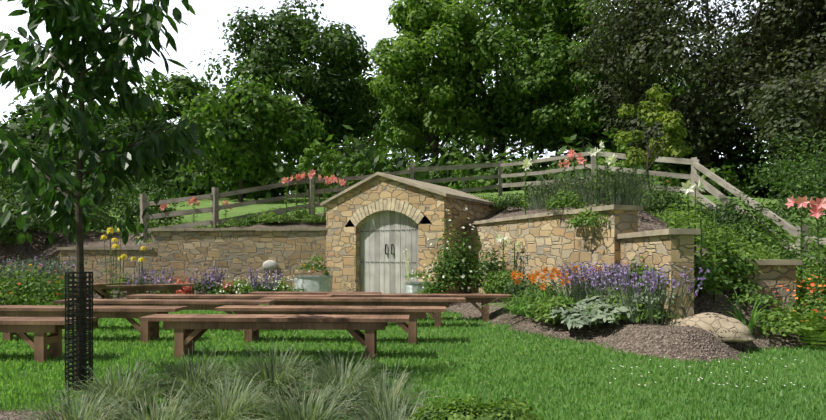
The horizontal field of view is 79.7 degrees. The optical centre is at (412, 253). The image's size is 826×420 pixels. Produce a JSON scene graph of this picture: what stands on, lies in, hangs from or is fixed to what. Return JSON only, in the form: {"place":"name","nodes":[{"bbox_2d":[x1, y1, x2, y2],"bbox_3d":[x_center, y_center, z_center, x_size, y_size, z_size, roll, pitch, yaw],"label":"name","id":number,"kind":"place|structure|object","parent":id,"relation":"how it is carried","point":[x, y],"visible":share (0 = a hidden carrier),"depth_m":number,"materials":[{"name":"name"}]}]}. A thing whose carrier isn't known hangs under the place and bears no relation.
{"place":"outdoors","nodes":[
{"label":"outdoors","id":0,"kind":"place"},
{"bbox_2d":[0,0,812,193],"label":"sky","id":1,"kind":"structure","parent":0,"point":[369,17],"materials":[{"name":"white"}]},
{"bbox_2d":[0,188,825,349],"bbox_3d":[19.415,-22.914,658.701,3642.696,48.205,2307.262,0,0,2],"label":"hillside terrain","id":2,"kind":"structure","parent":0,"point":[40,244],"depth_m":13.35,"materials":[{"name":"green plant"}]},
{"bbox_2d":[0,118,116,195],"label":"tree","id":3,"kind":"object","parent":2,"relation":"on","point":[27,133],"visible":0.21,"depth_m":24.08,"materials":[{"name":"green plant"}]},
{"bbox_2d":[2,97,153,192],"bbox_3d":[-23.982,-7.452,36.510,11.231,6.482,10.729,0,0,2],"label":"tree","id":4,"kind":"object","parent":2,"relation":"on","point":[134,127],"visible":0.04,"depth_m":33.47,"materials":[{"name":"green plant"}]},
{"bbox_2d":[1,92,179,133],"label":"tree","id":5,"kind":"object","parent":2,"relation":"on","point":[74,103],"visible":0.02,"depth_m":70.49,"materials":[{"name":"green plant"}]},
{"bbox_2d":[131,69,221,165],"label":"tree","id":6,"kind":"object","parent":2,"relation":"on","point":[176,85],"visible":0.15,"depth_m":41.41,"materials":[{"name":"green plant"}]},
{"bbox_2d":[180,71,330,201],"bbox_3d":[-9.975,-6.659,31.579,8.460,7.446,9.715,0,0,-21],"label":"tree","id":7,"kind":"object","parent":2,"relation":"on","point":[233,113],"visible":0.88,"depth_m":29.15,"materials":[{"name":"green plant"}]},
{"bbox_2d":[189,0,388,149],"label":"tree","id":8,"kind":"object","parent":2,"relation":"on","point":[332,91],"visible":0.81,"depth_m":48.34,"materials":[{"name":"green plant"}]},
{"bbox_2d":[297,141,341,202],"bbox_3d":[-4.520,-3.666,23.989,2.230,3.282,1.760,0,0,2],"label":"tree","id":9,"kind":"object","parent":2,"relation":"on","point":[328,159],"visible":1,"depth_m":23.53,"materials":[{"name":"green plant"}]},
{"bbox_2d":[0,255,709,296],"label":"purple flowers","id":10,"kind":"object","parent":2,"relation":"on","point":[653,288],"visible":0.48,"depth_m":7.03,"materials":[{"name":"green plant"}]},
{"bbox_2d":[341,154,370,184],"bbox_3d":[-3.012,-3.791,26.086,1.318,2.878,1.644,0,0,24],"label":"tree","id":11,"kind":"object","parent":2,"relation":"on","point":[350,170],"visible":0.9,"depth_m":25.79,"materials":[{"name":"green plant"}]},
{"bbox_2d":[292,55,443,168],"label":"tree","id":12,"kind":"object","parent":2,"relation":"on","point":[384,132],"visible":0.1,"depth_m":79.50,"materials":[{"name":"green plant"}]},
{"bbox_2d":[133,162,655,291],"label":"olive leaves","id":13,"kind":"object","parent":2,"relation":"on","point":[198,288],"visible":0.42,"depth_m":8.93,"materials":[{"name":"green plant"}]},
{"bbox_2d":[1,118,821,200],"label":"understory shrubs","id":14,"kind":"object","parent":2,"relation":"on","point":[202,179],"visible":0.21,"depth_m":37.59,"materials":[{"name":"green plant"}]},
{"bbox_2d":[0,153,825,340],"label":"shrub leaves","id":15,"kind":"object","parent":2,"relation":"on","point":[742,264],"visible":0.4,"depth_m":8.60,"materials":[{"name":"green plant"}]},
{"bbox_2d":[0,128,825,303],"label":"shrubs","id":16,"kind":"object","parent":2,"relation":"on","point":[657,203],"visible":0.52,"depth_m":12.66,"materials":[{"name":"green plant"}]},
{"bbox_2d":[0,195,825,349],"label":"flowering plants","id":17,"kind":"object","parent":2,"relation":"on","point":[802,326],"visible":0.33,"depth_m":7.02,"materials":[{"name":"green plant"}]},
{"bbox_2d":[326,176,500,293],"bbox_3d":[0.117,-0.307,13.092,3.532,3.091,3.200,0,0,34],"label":"cellar entrance stone","id":18,"kind":"object","parent":2,"relation":"on","point":[342,250],"visible":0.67,"depth_m":11.81,"materials":[{"name":"beige stone"}]},
{"bbox_2d":[350,198,423,226],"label":"arch voussoirs","id":19,"kind":"object","parent":18,"relation":"attached to","point":[358,218],"visible":0.98,"depth_m":11.66,"materials":[{"name":"beige stone"}]},
{"bbox_2d":[360,210,421,293],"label":"plank doors","id":20,"kind":"structure","parent":18,"relation":"attached to","point":[386,278],"depth_m":11.86,"materials":[{"name":"grey wood"}]},
{"bbox_2d":[320,172,507,207],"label":"cellar roof slabs","id":21,"kind":"structure","parent":18,"relation":"on","point":[445,191],"depth_m":11.92,"materials":[{"name":"beige stone"}]},
{"bbox_2d":[7,264,821,322],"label":"orange flowers","id":22,"kind":"object","parent":2,"relation":"on","point":[514,275],"visible":0.73,"depth_m":7.59,"materials":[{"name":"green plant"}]},
{"bbox_2d":[367,0,501,175],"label":"tree","id":23,"kind":"object","parent":2,"relation":"on","point":[399,60],"visible":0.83,"depth_m":43.06,"materials":[{"name":"green plant"}]},
{"bbox_2d":[452,152,471,188],"bbox_3d":[2.671,-4.142,26.877,1.075,2.675,1.566,0,0,2],"label":"tree","id":24,"kind":"object","parent":2,"relation":"on","point":[465,161],"visible":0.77,"depth_m":26.48,"materials":[{"name":"green plant"}]},
{"bbox_2d":[139,148,825,268],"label":"split rail fence","id":25,"kind":"object","parent":2,"relation":"on","point":[694,177],"visible":0.67,"depth_m":13.76,"materials":[{"name":"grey wood"}]},
{"bbox_2d":[336,138,632,193],"bbox_3d":[4.720,-5.511,32.349,19.307,4.726,2.626,0,0,-9],"label":"deer fence frame","id":26,"kind":"object","parent":2,"relation":"on","point":[372,145],"visible":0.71,"depth_m":32.66,"materials":[{"name":"wood"}]},
{"bbox_2d":[405,14,570,155],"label":"tree","id":27,"kind":"object","parent":2,"relation":"on","point":[488,148],"depth_m":87.53,"materials":[{"name":"green plant"}]},
{"bbox_2d":[154,148,825,292],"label":"pink flowers","id":28,"kind":"object","parent":2,"relation":"on","point":[801,202],"visible":0.83,"depth_m":10.73,"materials":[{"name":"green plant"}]},
{"bbox_2d":[175,152,825,199],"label":"understory shrubs","id":29,"kind":"object","parent":2,"relation":"on","point":[489,182],"visible":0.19,"depth_m":33.68,"materials":[{"name":"green plant"}]},
{"bbox_2d":[419,0,594,190],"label":"tree","id":30,"kind":"object","parent":2,"relation":"on","point":[497,102],"visible":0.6,"depth_m":44.31,"materials":[{"name":"green plant"}]},
{"bbox_2d":[510,157,525,189],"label":"tree","id":31,"kind":"object","parent":2,"relation":"on","point":[519,168],"visible":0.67,"depth_m":26.72,"materials":[{"name":"green plant"}]},
{"bbox_2d":[501,0,642,163],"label":"tree","id":32,"kind":"object","parent":2,"relation":"on","point":[554,126],"visible":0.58,"depth_m":41.20,"materials":[{"name":"green plant"}]},
{"bbox_2d":[597,134,641,178],"bbox_3d":[8.524,-3.647,20.545,1.849,2.626,1.752,0,0,21],"label":"tree","id":33,"kind":"object","parent":2,"relation":"on","point":[620,148],"visible":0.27,"depth_m":20.38,"materials":[{"name":"green plant"}]},
{"bbox_2d":[562,37,700,146],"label":"tree","id":34,"kind":"object","parent":2,"relation":"on","point":[676,87],"visible":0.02,"depth_m":69.38,"materials":[{"name":"green plant"}]},
{"bbox_2d":[614,83,691,189],"bbox_3d":[5.494,-2.401,11.491,1.648,3.066,1.528,0,0,2],"label":"tree","id":35,"kind":"object","parent":2,"relation":"on","point":[672,127],"visible":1,"depth_m":11.40,"materials":[{"name":"green plant"}]},
{"bbox_2d":[564,0,825,194],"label":"tree","id":36,"kind":"object","parent":2,"relation":"on","point":[707,112],"visible":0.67,"depth_m":30.47,"materials":[{"name":"green plant"}]},
{"bbox_2d":[694,25,812,195],"bbox_3d":[29.469,-11.354,38.718,15.125,15.104,14.130,0,0,2],"label":"tree","id":37,"kind":"object","parent":2,"relation":"on","point":[744,153],"depth_m":39.59,"materials":[{"name":"green plant"}]},
{"bbox_2d":[706,0,825,172],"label":"tree","id":38,"kind":"object","parent":2,"relation":"on","point":[781,43],"visible":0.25,"depth_m":29.14,"materials":[{"name":"green plant"}]},
{"bbox_2d":[746,61,825,192],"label":"tree","id":39,"kind":"object","parent":2,"relation":"on","point":[792,105],"visible":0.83,"depth_m":21.41,"materials":[{"name":"green plant"}]},
{"bbox_2d":[0,300,825,419],"bbox_3d":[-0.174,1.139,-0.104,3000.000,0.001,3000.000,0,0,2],"label":"lawn","id":40,"kind":"structure","parent":0,"point":[509,373],"depth_m":4.94,"materials":[{"name":"green plant"}]},
{"bbox_2d":[0,408,64,419],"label":"mulch beds","id":41,"kind":"object","parent":40,"relation":"on","point":[4,414],"visible":0.4,"depth_m":3.44,"materials":[{"name":"brown"}]},
{"bbox_2d":[6,334,448,419],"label":"ornamental grass","id":42,"kind":"object","parent":41,"relation":"in","point":[387,407],"depth_m":3.23,"materials":[{"name":"green plant"}]},
{"bbox_2d":[0,0,225,390],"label":"young tree","id":43,"kind":"object","parent":40,"relation":"on","point":[72,22],"visible":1,"depth_m":4.03,"materials":[{"name":"green plant"}]},
{"bbox_2d":[170,273,234,293],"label":"red flowers","id":44,"kind":"object","parent":40,"relation":"on","point":[187,290],"visible":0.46,"depth_m":11.91,"materials":[{"name":"red plant"}]},
{"bbox_2d":[0,282,511,362],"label":"benches","id":45,"kind":"object","parent":40,"relation":"on","point":[353,314],"visible":0.88,"depth_m":6.27,"materials":[{"name":"brown wood"}]},
{"bbox_2d":[293,275,332,291],"bbox_3d":[-2.432,0.842,12.062,0.975,0.592,0.575,0,0,2],"label":"tub planter","id":46,"kind":"object","parent":40,"relation":"on","point":[315,283],"visible":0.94,"depth_m":11.81,"materials":[{"name":"grey metal"}]},
{"bbox_2d":[30,287,748,361],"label":"planting bed mulch","id":47,"kind":"object","parent":40,"relation":"on","point":[683,343],"visible":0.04,"depth_m":5.88,"materials":[{"name":"brown soil"}]},
{"bbox_2d":[473,287,785,333],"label":"strap leaves","id":48,"kind":"object","parent":47,"relation":"on","point":[737,316],"visible":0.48,"depth_m":7.18,"materials":[{"name":"green plant"}]},
{"bbox_2d":[664,312,754,341],"bbox_3d":[3.497,0.868,5.905,0.975,0.334,0.591,0,0,10],"label":"boulder","id":49,"kind":"object","parent":47,"relation":"on","point":[723,328],"visible":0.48,"depth_m":5.69,"materials":[{"name":"beige stone"}]},
{"bbox_2d":[0,146,819,305],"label":"plant stems","id":50,"kind":"object","parent":40,"relation":"on","point":[266,288],"visible":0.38,"depth_m":10.79,"materials":[{"name":"green plant"}]},
{"bbox_2d":[100,228,435,281],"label":"yellow flowers","id":51,"kind":"object","parent":50,"relation":"attached to","point":[123,256],"visible":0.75,"depth_m":10.99,"materials":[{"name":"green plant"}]},
{"bbox_2d":[0,163,707,329],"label":"plants","id":52,"kind":"object","parent":50,"relation":"attached to","point":[574,318],"visible":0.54,"depth_m":6.88,"materials":[{"name":"green plant"}]},
{"bbox_2d":[404,282,431,293],"bbox_3d":[0.125,0.882,10.792,0.645,0.512,0.445,0,0,2],"label":"tub planter","id":53,"kind":"object","parent":40,"relation":"on","point":[411,287],"visible":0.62,"depth_m":10.60,"materials":[{"name":"silver metal"}]},
{"bbox_2d":[17,141,825,386],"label":"flowers","id":54,"kind":"object","parent":40,"relation":"on","point":[527,164],"depth_m":9.23,"materials":[{"name":"plant"}]},
{"bbox_2d":[60,210,795,322],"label":"retaining walls","id":55,"kind":"structure","parent":40,"relation":"on","point":[550,242],"depth_m":9.95,"materials":[{"name":"stone"}]},
{"bbox_2d":[262,260,277,270],"bbox_3d":[-3.692,0.309,12.787,0.400,0.284,0.140,0,0,2],"label":"pale stone","id":56,"kind":"object","parent":55,"relation":"attached to","point":[271,265],"visible":0.96,"depth_m":12.74,"materials":[{"name":"grey stone"}]},
{"bbox_2d":[57,204,802,264],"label":"wall cap stones","id":57,"kind":"object","parent":55,"relation":"on","point":[673,231],"depth_m":8.25,"materials":[{"name":"grey stone"}]},
{"bbox_2d":[409,394,543,419],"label":"shrub","id":58,"kind":"object","parent":40,"relation":"on","point":[517,405],"depth_m":2.08,"materials":[{"name":"green plant"}]},
{"bbox_3d":[-0.533,0.034,11.847,1.560,2.210,0.995,0,0,2],"label":"door backing","id":59,"kind":"object","parent":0,"visible":0},
{"bbox_2d":[361,229,415,262],"bbox_3d":[-0.566,-0.171,11.793,1.780,0.782,0.074,0,0,34],"label":"door hardware","id":60,"kind":"object","parent":59,"relation":"attached to","point":[391,246],"depth_m":11.77,"materials":[{"name":"metal"}]}
]}

